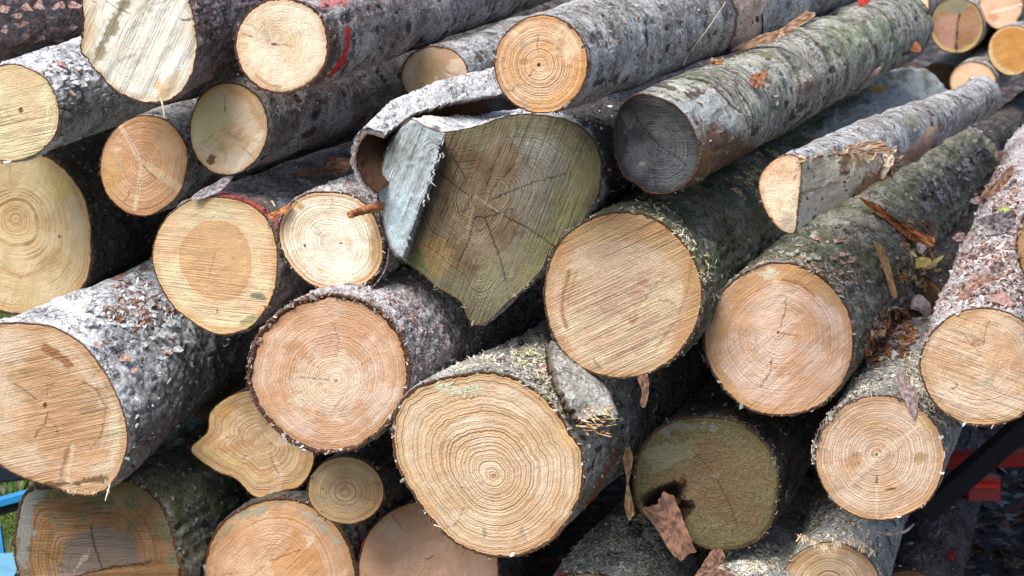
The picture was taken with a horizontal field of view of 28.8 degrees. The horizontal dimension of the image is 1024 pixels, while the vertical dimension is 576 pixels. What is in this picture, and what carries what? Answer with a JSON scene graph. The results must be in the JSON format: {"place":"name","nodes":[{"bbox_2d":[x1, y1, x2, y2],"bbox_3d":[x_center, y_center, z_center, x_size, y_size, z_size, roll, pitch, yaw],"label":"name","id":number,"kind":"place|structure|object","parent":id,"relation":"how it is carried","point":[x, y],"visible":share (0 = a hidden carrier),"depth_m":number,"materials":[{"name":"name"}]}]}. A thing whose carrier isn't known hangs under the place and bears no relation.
{"place":"outdoors","nodes":[
{"label":"outdoors","id":0,"kind":"place"},
{"bbox_2d":[0,312,34,552],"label":"grass verge","id":1,"kind":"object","parent":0,"point":[7,536],"depth_m":5.88,"materials":[{"name":"green plant"}]},
{"bbox_2d":[0,466,26,575],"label":"barrow frame","id":2,"kind":"object","parent":1,"relation":"on","point":[9,503],"visible":0.43,"depth_m":5.19,"materials":[{"name":"blue metal"}]},
{"bbox_2d":[525,36,1023,575],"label":"ground","id":3,"kind":"structure","parent":0,"point":[583,524],"depth_m":5.94,"materials":[{"name":"black soil"}]},
{"bbox_2d":[11,415,253,575],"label":"log","id":4,"kind":"object","parent":3,"relation":"on","point":[169,505],"visible":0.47,"depth_m":4.74,"materials":[{"name":"brown wood"}]},
{"bbox_2d":[0,258,265,496],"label":"log","id":5,"kind":"object","parent":4,"relation":"on","point":[89,407],"visible":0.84,"depth_m":4.56,"materials":[{"name":"wood"}]},
{"bbox_2d":[98,272,181,341],"bbox_3d":[-0.879,0.048,4.723,0.166,0.100,0.333,2,14,7],"label":"sawdust","id":6,"kind":"object","parent":5,"relation":"on","point":[142,321],"visible":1,"depth_m":4.73,"materials":[{"name":"brown wood"}]},
{"bbox_2d":[0,127,359,314],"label":"log","id":7,"kind":"object","parent":5,"relation":"on","point":[67,226],"visible":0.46,"depth_m":4.88,"materials":[{"name":"beige wood"}]},
{"bbox_2d":[0,36,176,163],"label":"log","id":8,"kind":"object","parent":7,"relation":"on","point":[63,94],"visible":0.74,"depth_m":4.54,"materials":[{"name":"beige wood"}]},
{"bbox_2d":[0,0,83,62],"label":"log","id":9,"kind":"object","parent":8,"relation":"on","point":[27,26],"visible":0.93,"depth_m":4.81,"materials":[{"name":"brown wood"}]},
{"bbox_2d":[163,63,243,104],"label":"log","id":10,"kind":"object","parent":8,"relation":"on","point":[231,71],"visible":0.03,"depth_m":5.11,"materials":[{"name":"grey wood"}]},
{"bbox_2d":[193,370,248,420],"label":"log","id":11,"kind":"object","parent":4,"relation":"on","point":[237,385],"visible":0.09,"depth_m":5.13,"materials":[{"name":"black wood"}]},
{"bbox_2d":[202,451,410,575],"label":"log","id":12,"kind":"object","parent":3,"relation":"on","point":[286,533],"visible":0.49,"depth_m":4.70,"materials":[{"name":"beige wood"}]},
{"bbox_2d":[190,387,334,497],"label":"log","id":13,"kind":"object","parent":12,"relation":"on","point":[246,447],"visible":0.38,"depth_m":4.73,"materials":[{"name":"beige wood"}]},
{"bbox_2d":[358,384,708,575],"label":"log","id":14,"kind":"object","parent":12,"relation":"on","point":[404,537],"visible":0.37,"depth_m":4.62,"materials":[{"name":"brown wood"}]},
{"bbox_2d":[306,429,407,524],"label":"log","id":15,"kind":"object","parent":14,"relation":"on","point":[358,485],"visible":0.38,"depth_m":4.46,"materials":[{"name":"beige wood"}]},
{"bbox_2d":[245,264,546,454],"bbox_3d":[0.097,-0.098,5.424,0.384,0.366,2.645,6,15,22],"label":"log","id":16,"kind":"object","parent":15,"relation":"on","point":[337,369],"visible":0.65,"depth_m":4.29,"materials":[{"name":"grey wood"}]},
{"bbox_2d":[150,95,520,335],"bbox_3d":[-0.189,-0.341,5.620,0.318,0.330,2.627,5,15,21],"label":"log","id":17,"kind":"object","parent":16,"relation":"on","point":[221,266],"visible":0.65,"depth_m":4.46,"materials":[{"name":"beige wood"}]},
{"bbox_2d":[191,176,232,200],"bbox_3d":[-0.667,-0.222,4.432,0.096,0.055,0.016,-2,14,-7],"label":"bark piece","id":18,"kind":"object","parent":17,"relation":"on","point":[216,187],"visible":1,"depth_m":4.43,"materials":[{"name":"grey wood"}]},
{"bbox_2d":[98,97,361,216],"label":"log","id":19,"kind":"object","parent":17,"relation":"on","point":[150,164],"visible":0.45,"depth_m":4.56,"materials":[{"name":"beige wood"}]},
{"bbox_2d":[290,157,350,176],"bbox_3d":[-0.446,-0.284,4.667,0.146,0.046,0.019,0,14,0],"label":"bark piece","id":20,"kind":"object","parent":17,"relation":"on","point":[337,166],"visible":0.97,"depth_m":4.66,"materials":[{"name":"brown wood"}]},
{"bbox_2d":[188,0,570,176],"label":"log","id":21,"kind":"object","parent":17,"relation":"on","point":[239,124],"visible":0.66,"depth_m":4.46,"materials":[{"name":"grey wood"}]},
{"bbox_2d":[79,0,264,104],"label":"log","id":22,"kind":"object","parent":21,"relation":"on","point":[150,51],"visible":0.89,"depth_m":4.25,"materials":[{"name":"brown wood"}]},
{"bbox_2d":[160,98,164,117],"bbox_3d":[-0.739,-0.382,4.212,0.011,0.042,0.013,0,14,0],"label":"splinter","id":23,"kind":"object","parent":22,"relation":"hanging from","point":[161,100],"visible":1,"depth_m":4.21,"materials":[{"name":"brown wood"}]},
{"bbox_2d":[277,62,701,288],"bbox_3d":[0.078,-0.375,5.466,0.260,0.247,2.699,6,15,21],"label":"log","id":24,"kind":"object","parent":16,"relation":"on","point":[324,240],"visible":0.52,"depth_m":4.34,"materials":[{"name":"beige wood"}]},
{"bbox_2d":[268,204,291,220],"bbox_3d":[-0.506,-0.165,4.342,0.053,0.038,0.013,-2,14,-8],"label":"bark piece","id":25,"kind":"object","parent":24,"relation":"on","point":[273,216],"visible":1,"depth_m":4.34,"materials":[{"name":"brown wood"}]},
{"bbox_2d":[347,201,383,217],"bbox_3d":[-0.315,-0.166,4.247,0.024,0.022,0.111,9,17,33],"label":"twig","id":26,"kind":"object","parent":24,"relation":"on","point":[371,208],"visible":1,"depth_m":4.25,"materials":[{"name":"brown wood"}]},
{"bbox_2d":[400,8,552,93],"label":"log","id":27,"kind":"object","parent":24,"relation":"on","point":[439,60],"visible":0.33,"depth_m":4.71,"materials":[{"name":"grey wood"}]},
{"bbox_2d":[233,0,550,95],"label":"log","id":28,"kind":"object","parent":27,"relation":"on","point":[285,46],"visible":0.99,"depth_m":4.26,"materials":[{"name":"grey wood"}]},
{"bbox_2d":[350,67,642,327],"bbox_3d":[0.018,-0.231,4.505,0.535,0.511,0.702,5,15,18],"label":"log","id":29,"kind":"object","parent":24,"relation":"on","point":[482,211],"visible":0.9,"depth_m":4.25,"materials":[{"name":"brown wood"}]},
{"bbox_2d":[389,319,714,559],"bbox_3d":[0.478,0.070,5.322,0.511,0.461,2.649,6,15,22],"label":"log","id":30,"kind":"object","parent":12,"relation":"on","point":[509,463],"visible":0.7,"depth_m":4.20,"materials":[{"name":"beige wood"}]},
{"bbox_2d":[438,379,478,397],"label":"sawdust","id":31,"kind":"object","parent":30,"relation":"on","point":[459,387],"visible":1,"depth_m":4.19,"materials":[{"name":"brown wood"}]},
{"bbox_2d":[427,329,565,417],"bbox_3d":[0.065,0.169,4.380,0.320,0.100,0.498,7,16,27],"label":"sawdust","id":32,"kind":"object","parent":30,"relation":"on","point":[534,338],"visible":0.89,"depth_m":4.27,"materials":[{"name":"brown wood"}]},
{"bbox_2d":[518,340,524,345],"bbox_3d":[0.020,0.121,4.374,0.015,0.014,0.015,0,14,0],"label":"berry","id":33,"kind":"object","parent":30,"relation":"on","point":[521,342],"visible":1,"depth_m":4.37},
{"bbox_2d":[512,339,559,403],"bbox_3d":[0.036,0.203,4.283,0.133,0.117,0.306,-7,15,-26],"label":"sawdust","id":34,"kind":"object","parent":30,"relation":"on","point":[530,364],"visible":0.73,"depth_m":4.24,"materials":[{"name":"brown wood"}]},
{"bbox_2d":[543,68,946,378],"bbox_3d":[0.792,-0.317,5.556,0.368,0.409,3.192,5,15,21],"label":"log","id":35,"kind":"object","parent":30,"relation":"on","point":[626,295],"visible":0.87,"depth_m":4.16,"materials":[{"name":"beige wood"}]},
{"bbox_2d":[638,373,648,407],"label":"bark piece","id":36,"kind":"object","parent":35,"relation":"hanging from","point":[643,380],"visible":1,"depth_m":4.14,"materials":[{"name":"brown wood"}]},
{"bbox_2d":[618,195,720,305],"bbox_3d":[0.286,-0.088,4.221,0.192,0.214,0.360,-9,17,-33],"label":"sawdust","id":37,"kind":"object","parent":35,"relation":"on","point":[707,273],"visible":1,"depth_m":4.12,"materials":[{"name":"brown wood"}]},
{"bbox_2d":[611,0,933,194],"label":"log","id":38,"kind":"object","parent":35,"relation":"on","point":[729,112],"visible":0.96,"depth_m":4.45,"materials":[{"name":"grey wood"}]},
{"bbox_2d":[711,57,723,64],"bbox_3d":[0.458,-0.507,4.449,0.030,0.017,0.017,0,14,0],"label":"fibre tuft","id":39,"kind":"object","parent":38,"relation":"on","point":[714,61],"visible":1,"depth_m":4.45,"materials":[{"name":"brown wood"}]},
{"bbox_2d":[749,69,767,88],"bbox_3d":[0.545,-0.461,4.389,0.026,0.036,0.078,9,16,31],"label":"dead leaf","id":40,"kind":"object","parent":38,"relation":"on","point":[756,80],"visible":1,"depth_m":4.38,"materials":[{"name":"brown plant"}]},
{"bbox_2d":[731,11,814,52],"bbox_3d":[0.622,-0.609,4.740,0.204,0.098,0.016,-2,14,-6],"label":"bark strip","id":41,"kind":"object","parent":38,"relation":"on","point":[798,21],"visible":1,"depth_m":4.74,"materials":[{"name":"brown wood"}]},
{"bbox_2d":[858,0,870,6],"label":"paint scrap","id":42,"kind":"object","parent":38,"relation":"on","point":[862,2],"visible":1,"depth_m":5.68,"materials":[{"name":"red paint"}]},
{"bbox_2d":[868,67,880,78],"bbox_3d":[0.991,-0.590,5.451,0.039,0.032,0.009,-3,14,-13],"label":"bark scrap","id":43,"kind":"object","parent":38,"relation":"on","point":[874,72],"visible":1,"depth_m":5.45,"materials":[{"name":"brown wood"}]},
{"bbox_2d":[910,42,920,51],"bbox_3d":[1.202,-0.719,5.932,0.033,0.031,0.015,0,14,0],"label":"bark scrap","id":44,"kind":"object","parent":38,"relation":"on","point":[915,47],"visible":1,"depth_m":5.93,"materials":[{"name":"brown wood"}]},
{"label":"log","id":45,"kind":"object","parent":38,"relation":"on","visible":0},
{"bbox_2d":[491,0,856,115],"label":"log","id":46,"kind":"object","parent":45,"relation":"on","point":[571,54],"visible":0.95,"depth_m":3.99,"materials":[{"name":"grey wood"}]},
{"bbox_2d":[682,2,725,64],"bbox_3d":[0.429,-0.571,4.455,0.008,0.123,0.210,8,16,31],"label":"grass stem","id":47,"kind":"object","parent":46,"relation":"on","point":[702,35],"visible":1,"depth_m":4.45,"materials":[{"name":"brown plant"}]},
{"bbox_2d":[761,13,762,33],"bbox_3d":[0.621,-0.650,4.936,0.006,0.073,0.097,2,14,7],"label":"twig","id":48,"kind":"object","parent":46,"relation":"on","point":[762,23],"visible":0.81,"depth_m":4.92,"materials":[{"name":"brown wood"}]},
{"bbox_2d":[867,86,887,90],"bbox_3d":[1.156,-0.630,6.289,0.067,0.017,0.009,0,14,0],"label":"bark scrap","id":49,"kind":"object","parent":35,"relation":"on","point":[879,88],"visible":1,"depth_m":6.29,"materials":[{"name":"brown wood"}]},
{"bbox_2d":[553,489,711,575],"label":"log","id":50,"kind":"object","parent":3,"relation":"on","point":[690,564],"visible":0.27,"depth_m":4.63,"materials":[{"name":"grey wood"}]},
{"bbox_2d":[558,513,671,575],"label":"sawdust","id":51,"kind":"object","parent":50,"relation":"on","point":[614,543],"visible":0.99,"depth_m":4.61,"materials":[{"name":"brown wood"}]},
{"bbox_2d":[719,461,846,575],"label":"log","id":52,"kind":"object","parent":50,"relation":"on","point":[785,529],"visible":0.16,"depth_m":4.52,"materials":[{"name":"grey wood"}]},
{"bbox_2d":[695,548,735,575],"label":"bark piece","id":53,"kind":"object","parent":52,"relation":"on","point":[713,561],"visible":1,"depth_m":4.25,"materials":[{"name":"brown wood"}]},
{"bbox_2d":[718,542,780,575],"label":"sawdust","id":54,"kind":"object","parent":52,"relation":"on","point":[756,562],"visible":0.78,"depth_m":4.36,"materials":[{"name":"brown wood"}]},
{"bbox_2d":[784,483,908,575],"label":"log","id":55,"kind":"object","parent":52,"relation":"on","point":[856,556],"visible":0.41,"depth_m":4.37,"materials":[{"name":"grey wood"}]},
{"bbox_2d":[632,375,852,552],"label":"log","id":56,"kind":"object","parent":55,"relation":"on","point":[720,466],"visible":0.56,"depth_m":4.33,"materials":[{"name":"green wood"}]},
{"bbox_2d":[622,447,634,519],"bbox_3d":[0.255,0.427,4.344,0.023,0.158,0.043,-2,14,-10],"label":"bark piece","id":57,"kind":"object","parent":56,"relation":"attached to","point":[627,457],"visible":1,"depth_m":4.34,"materials":[{"name":"brown wood"}]},
{"bbox_2d":[642,492,696,560],"bbox_3d":[0.347,0.517,4.329,0.124,0.141,0.071,9,16,31],"label":"wood chunk","id":58,"kind":"object","parent":56,"relation":"on","point":[664,515],"visible":1,"depth_m":4.32,"materials":[{"name":"brown wood"}]},
{"bbox_2d":[811,314,961,520],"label":"log","id":59,"kind":"object","parent":56,"relation":"on","point":[881,454],"visible":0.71,"depth_m":4.10,"materials":[{"name":"beige wood"}]},
{"bbox_2d":[701,126,999,416],"bbox_3d":[0.959,-0.132,5.136,0.337,0.356,2.201,6,15,22],"label":"log","id":60,"kind":"object","parent":59,"relation":"on","point":[784,334],"visible":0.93,"depth_m":4.21,"materials":[{"name":"brown wood"}]},
{"bbox_2d":[742,249,864,296],"bbox_3d":[0.635,-0.043,4.285,0.248,0.102,0.310,5,15,18],"label":"sawdust","id":61,"kind":"object","parent":60,"relation":"on","point":[827,271],"visible":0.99,"depth_m":4.20,"materials":[{"name":"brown wood"}]},
{"bbox_2d":[756,75,1001,234],"bbox_3d":[0.932,-0.370,4.731,0.192,0.284,2.330,5,15,20],"label":"log","id":62,"kind":"object","parent":60,"relation":"on","point":[800,187],"visible":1,"depth_m":4.04,"materials":[{"name":"grey wood"}]},
{"bbox_2d":[874,241,897,297],"bbox_3d":[0.836,-0.042,4.449,0.062,0.126,0.018,10,17,35],"label":"bark strip","id":63,"kind":"object","parent":60,"relation":"attached to","point":[883,257],"visible":1,"depth_m":4.45,"materials":[{"name":"brown wood"}]},
{"bbox_2d":[864,304,920,365],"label":"bark litter","id":64,"kind":"object","parent":60,"relation":"on","point":[897,326],"visible":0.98,"depth_m":4.44,"materials":[{"name":"brown wood"}]},
{"bbox_2d":[887,306,903,316],"bbox_3d":[0.894,0.059,4.612,0.017,0.098,0.282,4,15,17],"label":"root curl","id":65,"kind":"object","parent":60,"relation":"on","point":[895,308],"visible":0.95,"depth_m":4.55,"materials":[{"name":"grey wood"}]},
{"bbox_2d":[859,197,934,247],"bbox_3d":[0.904,-0.154,4.681,0.182,0.120,0.028,2,14,9],"label":"bark strip","id":66,"kind":"object","parent":60,"relation":"attached to","point":[909,232],"visible":1,"depth_m":4.68,"materials":[{"name":"brown wood"}]},
{"bbox_2d":[893,217,941,294],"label":"bark litter","id":67,"kind":"object","parent":60,"relation":"on","point":[920,285],"visible":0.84,"depth_m":4.74,"materials":[{"name":"brown wood"}]},
{"bbox_2d":[916,242,925,253],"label":"bark piece","id":68,"kind":"object","parent":60,"relation":"on","point":[921,247],"visible":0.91,"depth_m":4.75,"materials":[{"name":"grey wood"}]},
{"bbox_2d":[915,257,930,267],"bbox_3d":[0.963,-0.060,4.689,0.050,0.028,0.012,0,14,0],"label":"wood flake","id":69,"kind":"object","parent":60,"relation":"on","point":[921,262],"visible":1,"depth_m":4.69,"materials":[{"name":"yellow plant"}]},
{"bbox_2d":[915,130,992,216],"bbox_3d":[1.370,-0.384,5.953,0.100,0.168,2.119,5,15,18],"label":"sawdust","id":70,"kind":"object","parent":60,"relation":"on","point":[928,191],"visible":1,"depth_m":5.35,"materials":[{"name":"grey wood"}]},
{"bbox_2d":[827,347,947,433],"bbox_3d":[0.779,0.212,4.282,0.260,0.105,0.428,0,14,0],"label":"sawdust","id":71,"kind":"object","parent":59,"relation":"on","point":[854,381],"visible":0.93,"depth_m":4.21,"materials":[{"name":"brown wood"}]},
{"bbox_2d":[876,523,914,535],"bbox_3d":[0.805,0.507,4.176,0.081,0.026,0.010,0,14,-1],"label":"bark sliver","id":72,"kind":"object","parent":59,"relation":"attached to","point":[878,532],"visible":1,"depth_m":4.17,"materials":[{"name":"brown wood"}]},
{"bbox_2d":[897,368,918,418],"bbox_3d":[0.807,0.215,4.067,0.047,0.104,0.020,7,15,25],"label":"bark piece","id":73,"kind":"object","parent":59,"relation":"on","point":[908,392],"visible":1,"depth_m":4.06,"materials":[{"name":"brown wood"}]},
{"bbox_2d":[896,315,928,338],"bbox_3d":[0.923,0.088,4.586,0.008,0.007,0.234,8,16,28],"label":"twig","id":74,"kind":"object","parent":59,"relation":"on","point":[915,323],"visible":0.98,"depth_m":4.61,"materials":[{"name":"brown wood"}]},
{"bbox_2d":[908,294,931,315],"bbox_3d":[0.963,0.045,4.718,0.071,0.059,0.038,0,14,0],"label":"curled bark","id":75,"kind":"object","parent":59,"relation":"on","point":[921,304],"visible":0.91,"depth_m":4.71,"materials":[{"name":"grey wood"}]},
{"bbox_2d":[915,189,984,314],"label":"log","id":76,"kind":"object","parent":59,"relation":"on","point":[937,281],"visible":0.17,"depth_m":4.93,"materials":[{"name":"grey wood"}]},
{"bbox_2d":[924,255,943,268],"bbox_3d":[0.992,-0.050,4.777,0.091,0.056,0.011,-2,14,-8],"label":"wood flake","id":77,"kind":"object","parent":76,"relation":"on","point":[934,262],"visible":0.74,"depth_m":4.78,"materials":[{"name":"yellow plant"}]},
{"bbox_2d":[914,124,1023,428],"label":"log","id":78,"kind":"object","parent":59,"relation":"on","point":[970,364],"visible":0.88,"depth_m":3.97,"materials":[{"name":"beige wood"}]},
{"bbox_2d":[930,146,1023,311],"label":"sawdust","id":79,"kind":"object","parent":78,"relation":"on","point":[985,290],"visible":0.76,"depth_m":4.29,"materials":[{"name":"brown wood"}]},
{"bbox_2d":[958,274,999,299],"bbox_3d":[0.940,-0.001,4.007,0.080,0.062,0.012,4,15,17],"label":"bark piece","id":80,"kind":"object","parent":78,"relation":"on","point":[970,287],"visible":1,"depth_m":4.00,"materials":[{"name":"brown wood"}]},
{"bbox_2d":[976,210,1016,233],"bbox_3d":[1.105,-0.150,4.546,0.093,0.059,0.020,0,14,0],"label":"bark piece","id":81,"kind":"object","parent":78,"relation":"on","point":[998,223],"visible":1,"depth_m":4.54,"materials":[{"name":"grey wood"}]},
{"bbox_2d":[982,165,1013,197],"bbox_3d":[1.242,-0.271,5.088,0.085,0.083,0.015,-3,14,-12],"label":"bark piece","id":82,"kind":"object","parent":78,"relation":"on","point":[1003,179],"visible":1,"depth_m":5.09,"materials":[{"name":"brown wood"}]},
{"bbox_2d":[990,292,1013,305],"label":"bark piece","id":83,"kind":"object","parent":78,"relation":"on","point":[1003,298],"visible":1,"depth_m":3.95,"materials":[{"name":"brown wood"}]},
{"bbox_2d":[1000,207,1009,210],"bbox_3d":[1.189,-0.189,4.802,0.026,0.011,0.006,0,14,0],"label":"green leaf","id":84,"kind":"object","parent":78,"relation":"on","point":[1005,209],"visible":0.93,"depth_m":4.80,"materials":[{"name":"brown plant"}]},
{"bbox_2d":[1013,211,1023,274],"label":"log","id":85,"kind":"object","parent":78,"relation":"on","point":[1019,242],"visible":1,"depth_m":3.75,"materials":[{"name":"wood"}]},
{"bbox_2d":[795,496,872,547],"bbox_3d":[0.716,0.525,4.559,0.178,0.070,0.445,0,14,0],"label":"sawdust","id":86,"kind":"object","parent":55,"relation":"on","point":[813,521],"visible":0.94,"depth_m":4.46,"materials":[{"name":"brown wood"}]},
{"bbox_2d":[891,425,992,575],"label":"log","id":87,"kind":"object","parent":3,"relation":"on","point":[925,544],"visible":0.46,"depth_m":4.86,"materials":[{"name":"wood"}]},
{"bbox_2d":[918,416,1023,572],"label":"trailer frame","id":88,"kind":"object","parent":3,"relation":"on","point":[969,477],"visible":0.83,"depth_m":4.74,"materials":[{"name":"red metal"}]},
{"bbox_2d":[965,423,1023,575],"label":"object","id":89,"kind":"structure","parent":0,"point":[1019,551],"depth_m":5.86,"materials":[{"name":"grey stone"}]},
{"bbox_2d":[972,90,1023,149],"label":"log","id":90,"kind":"object","parent":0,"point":[1004,122],"visible":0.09,"depth_m":7.27,"materials":[{"name":"grey wood"}]},
{"bbox_2d":[924,50,971,89],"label":"log","id":91,"kind":"object","parent":90,"relation":"on","point":[944,66],"visible":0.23,"depth_m":8.00,"materials":[{"name":"grey wood"}]},
{"bbox_2d":[949,45,1011,88],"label":"log","id":92,"kind":"object","parent":90,"relation":"on","point":[977,63],"visible":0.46,"depth_m":7.51,"materials":[{"name":"beige wood"}]},
{"bbox_2d":[971,29,997,55],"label":"log","id":93,"kind":"object","parent":92,"relation":"on","point":[981,44],"visible":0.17,"depth_m":8.00,"materials":[{"name":"black wood"}]},
{"bbox_2d":[931,0,995,53],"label":"log","id":94,"kind":"object","parent":93,"relation":"on","point":[961,26],"visible":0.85,"depth_m":7.60,"materials":[{"name":"beige wood"}]},
{"bbox_2d":[921,0,943,15],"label":"log","id":95,"kind":"object","parent":94,"relation":"on","point":[931,5],"visible":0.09,"depth_m":7.62,"materials":[{"name":"beige wood"}]},
{"bbox_2d":[988,16,1023,75],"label":"log","id":96,"kind":"object","parent":92,"relation":"on","point":[1006,49],"visible":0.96,"depth_m":7.50,"materials":[{"name":"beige wood"}]},
{"bbox_2d":[978,0,1023,28],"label":"log","id":97,"kind":"object","parent":96,"relation":"on","point":[998,14],"visible":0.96,"depth_m":7.61,"materials":[{"name":"beige wood"}]}
]}

